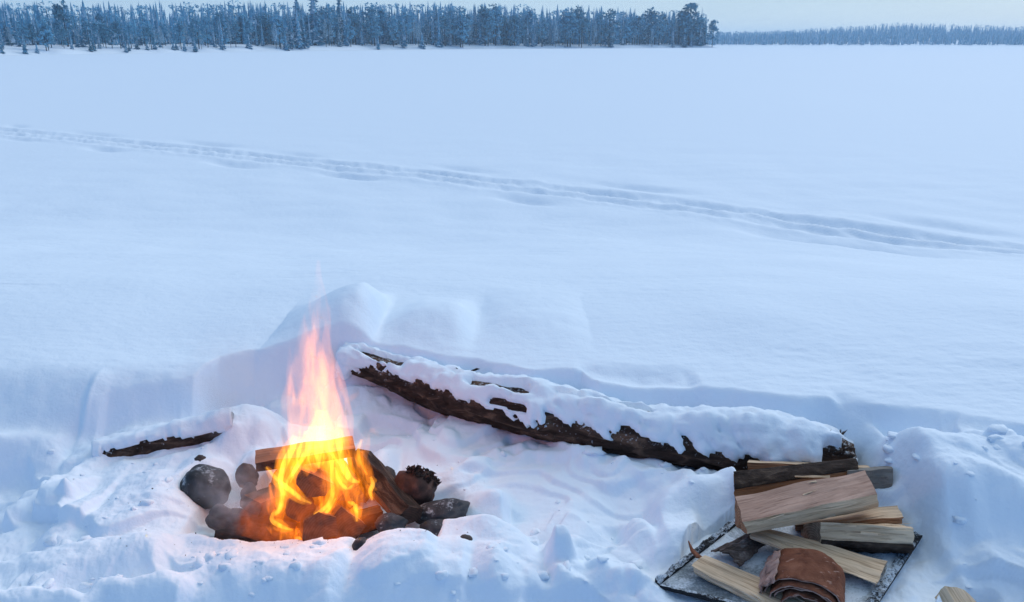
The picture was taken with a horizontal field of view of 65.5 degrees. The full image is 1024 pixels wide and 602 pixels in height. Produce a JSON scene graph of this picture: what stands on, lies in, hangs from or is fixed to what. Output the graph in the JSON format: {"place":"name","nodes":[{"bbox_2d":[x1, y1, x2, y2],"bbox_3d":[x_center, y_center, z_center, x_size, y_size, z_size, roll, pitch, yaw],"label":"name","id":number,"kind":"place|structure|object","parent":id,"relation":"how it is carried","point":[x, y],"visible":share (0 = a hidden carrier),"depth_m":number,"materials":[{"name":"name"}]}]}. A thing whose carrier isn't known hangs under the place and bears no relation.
{"place":"outdoors","nodes":[
{"label":"outdoors","id":0,"kind":"place"},
{"bbox_2d":[0,43,716,54],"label":"wooded shore","id":1,"kind":"structure","parent":0,"point":[55,49],"depth_m":205.36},
{"bbox_2d":[13,23,30,43],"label":"pine tree","id":2,"kind":"object","parent":1,"relation":"on","point":[25,30],"visible":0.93,"depth_m":141.00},
{"bbox_2d":[33,19,53,50],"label":"pine tree","id":3,"kind":"object","parent":1,"relation":"on","point":[40,23],"visible":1,"depth_m":142.96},
{"bbox_2d":[52,19,63,46],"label":"pine tree","id":4,"kind":"object","parent":1,"relation":"on","point":[55,25],"visible":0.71,"depth_m":151.81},
{"bbox_2d":[57,26,68,45],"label":"pine tree","id":5,"kind":"object","parent":1,"relation":"on","point":[61,32],"visible":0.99,"depth_m":148.53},
{"bbox_2d":[52,0,75,46],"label":"pine tree","id":6,"kind":"object","parent":1,"relation":"on","point":[58,12],"visible":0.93,"depth_m":151.77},
{"bbox_2d":[78,19,87,46],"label":"spruce tree","id":7,"kind":"object","parent":1,"relation":"on","point":[82,40],"visible":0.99,"depth_m":156.41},
{"bbox_2d":[78,21,94,41],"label":"pine tree","id":8,"kind":"object","parent":1,"relation":"on","point":[83,29],"visible":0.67,"depth_m":159.24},
{"bbox_2d":[86,19,99,47],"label":"pine tree","id":9,"kind":"object","parent":1,"relation":"on","point":[94,26],"visible":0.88,"depth_m":155.47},
{"bbox_2d":[99,23,109,47],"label":"pine tree","id":10,"kind":"object","parent":1,"relation":"on","point":[103,29],"visible":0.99,"depth_m":157.87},
{"bbox_2d":[112,20,125,47],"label":"pine tree","id":11,"kind":"object","parent":1,"relation":"on","point":[115,26],"visible":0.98,"depth_m":160.54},
{"bbox_2d":[123,22,135,47],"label":"pine tree","id":12,"kind":"object","parent":1,"relation":"on","point":[129,26],"visible":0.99,"depth_m":163.30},
{"bbox_2d":[135,16,148,45],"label":"pine tree","id":13,"kind":"object","parent":1,"relation":"on","point":[138,34],"visible":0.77,"depth_m":170.74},
{"bbox_2d":[141,25,157,49],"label":"pine tree","id":14,"kind":"object","parent":1,"relation":"on","point":[145,31],"visible":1,"depth_m":166.83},
{"bbox_2d":[172,20,185,48],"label":"pine tree","id":15,"kind":"object","parent":1,"relation":"on","point":[178,25],"visible":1,"depth_m":175.18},
{"bbox_2d":[187,16,209,48],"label":"pine tree","id":16,"kind":"object","parent":1,"relation":"on","point":[193,21],"visible":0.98,"depth_m":179.73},
{"bbox_2d":[199,16,213,47],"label":"pine tree","id":17,"kind":"object","parent":1,"relation":"on","point":[201,29],"visible":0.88,"depth_m":184.54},
{"bbox_2d":[213,9,230,45],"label":"pine tree","id":18,"kind":"object","parent":1,"relation":"on","point":[221,21],"visible":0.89,"depth_m":193.39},
{"bbox_2d":[242,18,257,43],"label":"pine tree","id":19,"kind":"object","parent":1,"relation":"on","point":[248,23],"visible":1,"depth_m":196.85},
{"bbox_2d":[257,12,271,44],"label":"pine tree","id":20,"kind":"object","parent":1,"relation":"on","point":[269,24],"visible":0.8,"depth_m":208.95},
{"bbox_2d":[270,14,286,48],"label":"pine tree","id":21,"kind":"object","parent":1,"relation":"on","point":[281,39],"visible":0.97,"depth_m":206.32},
{"bbox_2d":[287,10,295,48],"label":"spruce tree","id":22,"kind":"object","parent":1,"relation":"on","point":[291,38],"visible":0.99,"depth_m":210.82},
{"bbox_2d":[294,11,303,48],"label":"spruce tree","id":23,"kind":"object","parent":1,"relation":"on","point":[298,43],"visible":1,"depth_m":213.75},
{"bbox_2d":[291,0,307,46],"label":"spruce tree","id":24,"kind":"object","parent":1,"relation":"on","point":[296,6],"visible":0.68,"depth_m":214.75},
{"bbox_2d":[300,12,309,47],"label":"spruce tree","id":25,"kind":"object","parent":1,"relation":"on","point":[304,35],"visible":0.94,"depth_m":216.20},
{"bbox_2d":[306,0,324,44],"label":"spruce tree","id":26,"kind":"object","parent":1,"relation":"on","point":[313,11],"visible":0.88,"depth_m":224.81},
{"bbox_2d":[318,3,337,44],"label":"pine tree","id":27,"kind":"object","parent":1,"relation":"on","point":[327,9],"visible":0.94,"depth_m":228.89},
{"bbox_2d":[334,0,343,43],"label":"spruce tree","id":28,"kind":"object","parent":1,"relation":"on","point":[340,18],"visible":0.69,"depth_m":236.26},
{"bbox_2d":[336,10,342,46],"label":"spruce tree","id":29,"kind":"object","parent":1,"relation":"on","point":[339,42],"visible":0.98,"depth_m":232.07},
{"bbox_2d":[342,5,349,45],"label":"spruce tree","id":30,"kind":"object","parent":1,"relation":"on","point":[345,42],"visible":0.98,"depth_m":236.35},
{"bbox_2d":[344,19,356,46],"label":"pine tree","id":31,"kind":"object","parent":1,"relation":"on","point":[348,29],"visible":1,"depth_m":236.23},
{"bbox_2d":[0,0,708,44],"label":"trees","id":32,"kind":"object","parent":1,"relation":"on","point":[7,12],"visible":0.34,"depth_m":218.27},
{"bbox_2d":[345,7,363,44],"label":"pine tree","id":33,"kind":"object","parent":1,"relation":"on","point":[353,17],"visible":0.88,"depth_m":244.23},
{"bbox_2d":[361,5,380,44],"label":"pine tree","id":34,"kind":"object","parent":1,"relation":"on","point":[369,11],"visible":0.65,"depth_m":250.76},
{"bbox_2d":[363,12,382,45],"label":"pine tree","id":35,"kind":"object","parent":1,"relation":"on","point":[378,33],"visible":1,"depth_m":248.13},
{"bbox_2d":[374,5,387,43],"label":"pine tree","id":36,"kind":"object","parent":1,"relation":"on","point":[381,11],"visible":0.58,"depth_m":261.31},
{"bbox_2d":[386,8,395,44],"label":"spruce tree","id":37,"kind":"object","parent":1,"relation":"on","point":[389,40],"visible":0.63,"depth_m":258.36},
{"bbox_2d":[387,15,398,46],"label":"pine tree","id":38,"kind":"object","parent":1,"relation":"on","point":[393,26],"visible":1,"depth_m":253.00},
{"bbox_2d":[399,20,407,46],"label":"spruce tree","id":39,"kind":"object","parent":1,"relation":"on","point":[403,41],"visible":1,"depth_m":255.30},
{"bbox_2d":[397,8,413,43],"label":"pine tree","id":40,"kind":"object","parent":1,"relation":"on","point":[403,16],"visible":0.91,"depth_m":259.03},
{"bbox_2d":[423,7,429,44],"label":"spruce tree","id":41,"kind":"object","parent":1,"relation":"on","point":[426,34],"visible":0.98,"depth_m":270.58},
{"bbox_2d":[423,10,436,40],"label":"pine tree","id":42,"kind":"object","parent":1,"relation":"on","point":[430,19],"visible":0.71,"depth_m":275.80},
{"bbox_2d":[429,16,436,44],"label":"spruce tree","id":43,"kind":"object","parent":1,"relation":"on","point":[433,40],"visible":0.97,"depth_m":270.27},
{"bbox_2d":[435,11,442,46],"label":"spruce tree","id":44,"kind":"object","parent":1,"relation":"on","point":[438,42],"visible":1,"depth_m":266.44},
{"bbox_2d":[436,12,452,45],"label":"pine tree","id":45,"kind":"object","parent":1,"relation":"on","point":[442,19],"visible":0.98,"depth_m":268.59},
{"bbox_2d":[450,6,472,46],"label":"pine tree","id":46,"kind":"object","parent":1,"relation":"on","point":[458,31],"visible":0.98,"depth_m":271.25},
{"bbox_2d":[454,17,470,46],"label":"pine tree","id":47,"kind":"object","parent":1,"relation":"on","point":[462,29],"visible":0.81,"depth_m":273.18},
{"bbox_2d":[471,4,477,43],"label":"spruce tree","id":48,"kind":"object","parent":1,"relation":"on","point":[474,35],"visible":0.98,"depth_m":286.54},
{"bbox_2d":[475,13,484,44],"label":"spruce tree","id":49,"kind":"object","parent":1,"relation":"on","point":[480,39],"visible":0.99,"depth_m":285.52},
{"bbox_2d":[475,4,494,45],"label":"pine tree","id":50,"kind":"object","parent":1,"relation":"on","point":[481,11],"visible":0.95,"depth_m":283.07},
{"bbox_2d":[482,9,495,45],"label":"pine tree","id":51,"kind":"object","parent":1,"relation":"on","point":[487,22],"visible":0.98,"depth_m":283.98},
{"bbox_2d":[484,7,503,45],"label":"pine tree","id":52,"kind":"object","parent":1,"relation":"on","point":[497,19],"visible":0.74,"depth_m":288.80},
{"bbox_2d":[497,16,509,44],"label":"pine tree","id":53,"kind":"object","parent":1,"relation":"on","point":[503,33],"visible":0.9,"depth_m":294.75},
{"bbox_2d":[506,15,523,45],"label":"pine tree","id":54,"kind":"object","parent":1,"relation":"on","point":[515,24],"visible":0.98,"depth_m":294.55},
{"bbox_2d":[511,12,527,37],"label":"pine tree","id":55,"kind":"object","parent":1,"relation":"on","point":[520,26],"visible":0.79,"depth_m":296.40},
{"bbox_2d":[519,11,531,37],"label":"pine tree","id":56,"kind":"object","parent":1,"relation":"on","point":[525,16],"visible":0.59,"depth_m":305.48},
{"bbox_2d":[522,7,540,42],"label":"pine tree","id":57,"kind":"object","parent":1,"relation":"on","point":[530,12],"visible":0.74,"depth_m":306.13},
{"bbox_2d":[530,16,535,46],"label":"spruce tree","id":58,"kind":"object","parent":1,"relation":"on","point":[532,42],"visible":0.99,"depth_m":297.65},
{"bbox_2d":[535,17,548,46],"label":"pine tree","id":59,"kind":"object","parent":1,"relation":"on","point":[542,27],"visible":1,"depth_m":299.75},
{"bbox_2d":[557,8,578,46],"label":"pine tree","id":60,"kind":"object","parent":1,"relation":"on","point":[565,13],"visible":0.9,"depth_m":306.54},
{"bbox_2d":[562,12,579,46],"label":"pine tree","id":61,"kind":"object","parent":1,"relation":"on","point":[577,27],"visible":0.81,"depth_m":308.53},
{"bbox_2d":[571,5,585,46],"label":"pine tree","id":62,"kind":"object","parent":1,"relation":"on","point":[582,13],"visible":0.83,"depth_m":310.85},
{"bbox_2d":[576,16,589,47],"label":"pine tree","id":63,"kind":"object","parent":1,"relation":"on","point":[585,26],"visible":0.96,"depth_m":310.15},
{"bbox_2d":[593,11,610,45],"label":"pine tree","id":64,"kind":"object","parent":1,"relation":"on","point":[599,18],"visible":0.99,"depth_m":316.68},
{"bbox_2d":[600,8,621,46],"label":"pine tree","id":65,"kind":"object","parent":1,"relation":"on","point":[608,31],"visible":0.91,"depth_m":317.95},
{"bbox_2d":[621,17,632,43],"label":"pine tree","id":66,"kind":"object","parent":1,"relation":"on","point":[626,24],"visible":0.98,"depth_m":327.14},
{"bbox_2d":[628,13,638,44],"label":"pine tree","id":67,"kind":"object","parent":1,"relation":"on","point":[633,27],"visible":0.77,"depth_m":332.50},
{"bbox_2d":[632,15,647,42],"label":"pine tree","id":68,"kind":"object","parent":1,"relation":"on","point":[638,24],"visible":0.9,"depth_m":334.86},
{"bbox_2d":[641,7,656,43],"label":"pine tree","id":69,"kind":"object","parent":1,"relation":"on","point":[650,17],"visible":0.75,"depth_m":341.25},
{"bbox_2d":[648,11,664,44],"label":"pine tree","id":70,"kind":"object","parent":1,"relation":"on","point":[655,24],"visible":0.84,"depth_m":340.38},
{"bbox_2d":[652,11,666,44],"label":"pine tree","id":71,"kind":"object","parent":1,"relation":"on","point":[659,32],"visible":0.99,"depth_m":337.85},
{"bbox_2d":[665,17,676,44],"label":"pine tree","id":72,"kind":"object","parent":1,"relation":"on","point":[668,31],"visible":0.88,"depth_m":346.13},
{"bbox_2d":[679,14,691,39],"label":"pine tree","id":73,"kind":"object","parent":1,"relation":"on","point":[684,24],"visible":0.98,"depth_m":344.44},
{"bbox_2d":[678,3,704,44],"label":"pine tree","id":74,"kind":"object","parent":1,"relation":"on","point":[693,6],"visible":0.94,"depth_m":346.28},
{"bbox_2d":[697,9,703,45],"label":"spruce tree","id":75,"kind":"object","parent":1,"relation":"on","point":[700,40],"visible":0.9,"depth_m":350.43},
{"bbox_2d":[705,20,719,44],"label":"pine tree","id":76,"kind":"object","parent":1,"relation":"on","point":[712,26],"visible":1,"depth_m":352.66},
{"bbox_2d":[0,210,1023,601],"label":"snow ground","id":77,"kind":"structure","parent":0,"point":[868,330],"depth_m":3.31,"materials":[{"name":"snow"}]},
{"bbox_2d":[91,407,233,456],"bbox_3d":[-1.311,0.517,3.025,0.514,0.192,0.130,-4,18,-12],"label":"buried log","id":78,"kind":"object","parent":77,"relation":"on","point":[196,430],"visible":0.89,"depth_m":2.99,"materials":[{"name":"brown plant"}]},
{"bbox_2d":[180,464,231,508],"bbox_3d":[-1.062,0.647,2.750,0.170,0.152,0.175,0,18,0],"label":"stone","id":79,"kind":"object","parent":77,"relation":"on","point":[204,486],"visible":0.85,"depth_m":2.70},
{"bbox_2d":[235,463,258,487],"bbox_3d":[-0.924,0.610,2.773,0.078,0.102,0.072,0,18,0],"label":"stone","id":80,"kind":"object","parent":77,"relation":"on","point":[245,473],"visible":0.79,"depth_m":2.75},
{"bbox_2d":[240,482,256,496],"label":"stone","id":81,"kind":"object","parent":77,"relation":"on","point":[249,487],"visible":0.45,"depth_m":2.67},
{"bbox_2d":[214,508,296,541],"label":"stones","id":82,"kind":"object","parent":77,"relation":"on","point":[243,525],"visible":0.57,"depth_m":2.57,"materials":[{"name":"brown stone"}]},
{"bbox_2d":[205,504,232,529],"bbox_3d":[-0.954,0.705,2.594,0.089,0.091,0.084,0,18,0],"label":"stone","id":83,"kind":"object","parent":82,"relation":"on","point":[219,516],"visible":0.95,"depth_m":2.57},
{"bbox_2d":[265,467,295,515],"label":"burning log","id":84,"kind":"object","parent":82,"relation":"on","point":[283,478],"visible":0.45,"depth_m":2.71,"materials":[{"name":"brown wood"}]},
{"bbox_2d":[240,483,287,516],"bbox_3d":[-0.805,0.655,2.641,0.095,0.055,0.170,10,7,28],"label":"stone","id":85,"kind":"object","parent":84,"relation":"on","point":[261,502],"visible":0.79,"depth_m":2.58,"materials":[{"name":"grey stone"}]},
{"bbox_2d":[285,483,314,521],"bbox_3d":[-0.718,0.660,2.674,0.093,0.090,0.365,-6,-2,-18],"label":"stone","id":86,"kind":"object","parent":77,"relation":"on","point":[299,505],"visible":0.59,"depth_m":2.50,"materials":[{"name":"brown stone"}]},
{"bbox_2d":[298,505,382,539],"bbox_3d":[-0.565,0.741,2.626,0.279,0.079,0.119,-10,20,-17],"label":"burning log","id":87,"kind":"object","parent":77,"relation":"on","point":[368,516],"visible":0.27,"depth_m":2.61,"materials":[{"name":"brown wood"}]},
{"bbox_2d":[299,500,337,540],"bbox_3d":[-0.641,0.707,2.591,0.113,0.088,0.363,-6,-5,-18],"label":"burning log","id":88,"kind":"object","parent":87,"relation":"on","point":[319,521],"visible":0.64,"depth_m":2.43,"materials":[{"name":"brown wood"}]},
{"bbox_2d":[319,496,365,538],"bbox_3d":[-0.563,0.700,2.614,0.111,0.116,0.304,-8,0,-22],"label":"burning log","id":89,"kind":"object","parent":77,"relation":"on","point":[350,523],"visible":0.58,"depth_m":2.48,"materials":[{"name":"brown wood"}]},
{"bbox_2d":[316,458,356,510],"bbox_3d":[-0.610,0.621,2.715,0.114,0.090,0.236,-8,52,-23],"label":"burning log","id":90,"kind":"object","parent":89,"relation":"on","point":[332,467],"visible":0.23,"depth_m":2.69,"materials":[{"name":"brown wood"}]},
{"bbox_2d":[352,537,366,550],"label":"stone","id":91,"kind":"object","parent":77,"relation":"on","point":[358,543],"visible":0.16,"depth_m":2.36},
{"bbox_2d":[351,471,369,501],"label":"burning log","id":92,"kind":"object","parent":77,"relation":"on","point":[366,493],"visible":0.02,"depth_m":2.82,"materials":[{"name":"brown wood"}]},
{"bbox_2d":[290,463,333,496],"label":"burning log","id":93,"kind":"object","parent":92,"relation":"on","point":[313,479],"visible":0.79,"depth_m":2.50,"materials":[{"name":"brown wood"}]},
{"bbox_2d":[255,436,355,471],"bbox_3d":[-0.683,0.504,2.635,0.320,0.050,0.076,-6,19,-17],"label":"burning log","id":94,"kind":"object","parent":93,"relation":"on","point":[292,455],"visible":1,"depth_m":2.62,"materials":[{"name":"brown wood"}]},
{"bbox_2d":[332,460,365,502],"bbox_3d":[-0.565,0.603,2.685,0.095,0.087,0.288,-7,6,-20],"label":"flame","id":95,"kind":"object","parent":92,"relation":"on","point":[345,486],"visible":0.84,"depth_m":2.57,"materials":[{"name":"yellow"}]},
{"bbox_2d":[375,513,407,532],"bbox_3d":[-0.377,0.695,2.484,0.104,0.062,0.086,0,18,0],"label":"stone","id":96,"kind":"object","parent":77,"relation":"on","point":[387,521],"visible":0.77,"depth_m":2.46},
{"bbox_2d":[395,465,440,504],"bbox_3d":[-0.320,0.626,2.686,0.169,0.172,0.145,0,18,0],"label":"stone","id":97,"kind":"object","parent":77,"relation":"on","point":[418,484],"visible":0.73,"depth_m":2.63,"materials":[{"name":"brown stone"}]},
{"bbox_2d":[420,519,442,535],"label":"stone","id":98,"kind":"object","parent":77,"relation":"on","point":[434,526],"visible":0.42,"depth_m":2.49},
{"bbox_2d":[415,498,469,524],"bbox_3d":[-0.230,0.686,2.608,0.187,0.076,0.122,0,18,0],"label":"stone","id":99,"kind":"object","parent":77,"relation":"on","point":[448,508],"visible":0.73,"depth_m":2.57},
{"bbox_2d":[347,448,422,523],"bbox_3d":[-0.432,0.614,2.670,0.099,0.077,0.376,-12,28,-34],"label":"burning log","id":100,"kind":"object","parent":99,"relation":"on","point":[370,471],"visible":0.95,"depth_m":2.63,"materials":[{"name":"brown wood"}]},
{"bbox_2d":[28,421,1023,601],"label":"snow clods","id":101,"kind":"object","parent":77,"relation":"on","point":[51,540],"visible":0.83,"depth_m":2.38,"materials":[{"name":"white"}]},
{"bbox_2d":[335,342,857,470],"bbox_3d":[0.221,0.434,3.111,2.095,0.286,0.314,6,19,18],"label":"fallen log","id":102,"kind":"object","parent":77,"relation":"on","point":[714,438],"visible":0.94,"depth_m":2.97,"materials":[{"name":"brown plant"}]},
{"bbox_2d":[655,517,922,601],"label":"frosted board","id":103,"kind":"object","parent":77,"relation":"on","point":[680,576],"visible":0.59,"depth_m":2.30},
{"bbox_2d":[711,533,765,566],"bbox_3d":[0.687,0.732,2.364,0.165,0.042,0.093,-9,20,-25],"label":"bark piece","id":104,"kind":"object","parent":103,"relation":"on","point":[742,550],"visible":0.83,"depth_m":2.35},
{"bbox_2d":[692,555,815,601],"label":"firewood","id":105,"kind":"object","parent":103,"relation":"on","point":[742,584],"visible":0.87,"depth_m":2.23,"materials":[{"name":"brown wood"}]},
{"bbox_2d":[759,548,845,601],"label":"bark roll","id":106,"kind":"object","parent":103,"relation":"on","point":[813,575],"visible":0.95,"depth_m":2.16,"materials":[{"name":"brown wood"}]},
{"bbox_2d":[749,529,887,583],"bbox_3d":[0.891,0.742,2.333,0.381,0.046,0.132,13,22,22],"label":"firewood","id":107,"kind":"object","parent":103,"relation":"on","point":[869,569],"visible":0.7,"depth_m":2.32,"materials":[{"name":"brown wood"}]},
{"bbox_2d":[735,470,878,533],"bbox_3d":[0.904,0.618,2.405,0.535,0.141,0.178,-7,19,-14],"label":"firewood","id":108,"kind":"object","parent":107,"relation":"on","point":[801,502],"visible":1,"depth_m":2.35,"materials":[{"name":"brown wood"}]},
{"bbox_2d":[801,522,913,553],"bbox_3d":[1.048,0.712,2.401,0.322,0.149,0.126,0,18,6],"label":"firewood","id":109,"kind":"object","parent":103,"relation":"on","point":[877,538],"visible":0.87,"depth_m":2.35,"materials":[{"name":"brown wood"}]},
{"bbox_2d":[795,506,903,530],"bbox_3d":[1.068,0.709,2.533,0.375,0.141,0.172,-7,18,5],"label":"firewood","id":110,"kind":"object","parent":109,"relation":"on","point":[886,515],"visible":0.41,"depth_m":2.48,"materials":[{"name":"brown wood"}]},
{"bbox_2d":[747,460,868,469],"bbox_3d":[1.025,0.585,2.737,0.497,0.096,0.085,6,17,-9],"label":"firewood","id":111,"kind":"object","parent":77,"relation":"on","point":[753,464],"visible":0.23,"depth_m":2.68,"materials":[{"name":"brown wood"}]},
{"bbox_2d":[846,466,892,488],"bbox_3d":[1.201,0.626,2.719,0.184,0.172,0.131,-3,18,5],"label":"firewood","id":112,"kind":"object","parent":77,"relation":"on","point":[880,477],"visible":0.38,"depth_m":2.65,"materials":[{"name":"grey wood"}]},
{"bbox_2d":[733,458,858,495],"bbox_3d":[0.959,0.610,2.667,0.542,0.130,0.092,-3,18,-17],"label":"firewood","id":113,"kind":"object","parent":112,"relation":"on","point":[751,481],"visible":0.78,"depth_m":2.62,"materials":[{"name":"brown wood"}]},
{"bbox_2d":[935,586,975,601],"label":"firewood","id":114,"kind":"object","parent":77,"relation":"on","point":[950,594],"visible":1,"depth_m":2.22,"materials":[{"name":"brown wood"}]},
{"bbox_2d":[0,46,1023,214],"bbox_3d":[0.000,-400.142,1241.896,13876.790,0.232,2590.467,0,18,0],"label":"frozen lake","id":115,"kind":"structure","parent":0,"point":[760,130],"depth_m":18.64,"materials":[{"name":"snow"}]},
{"bbox_2d":[706,22,1023,44],"bbox_3d":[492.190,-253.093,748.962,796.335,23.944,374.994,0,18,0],"label":"forest","id":116,"kind":"object","parent":115,"relation":"on","point":[903,35],"visible":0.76,"depth_m":664.44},
{"bbox_2d":[0,0,1023,35],"label":"sky","id":117,"kind":"structure","parent":0,"point":[741,16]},
{"bbox_2d":[707,35,1023,45],"bbox_3d":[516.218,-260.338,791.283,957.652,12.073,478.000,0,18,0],"label":"shore","id":118,"kind":"structure","parent":0,"point":[869,44],"depth_m":617.08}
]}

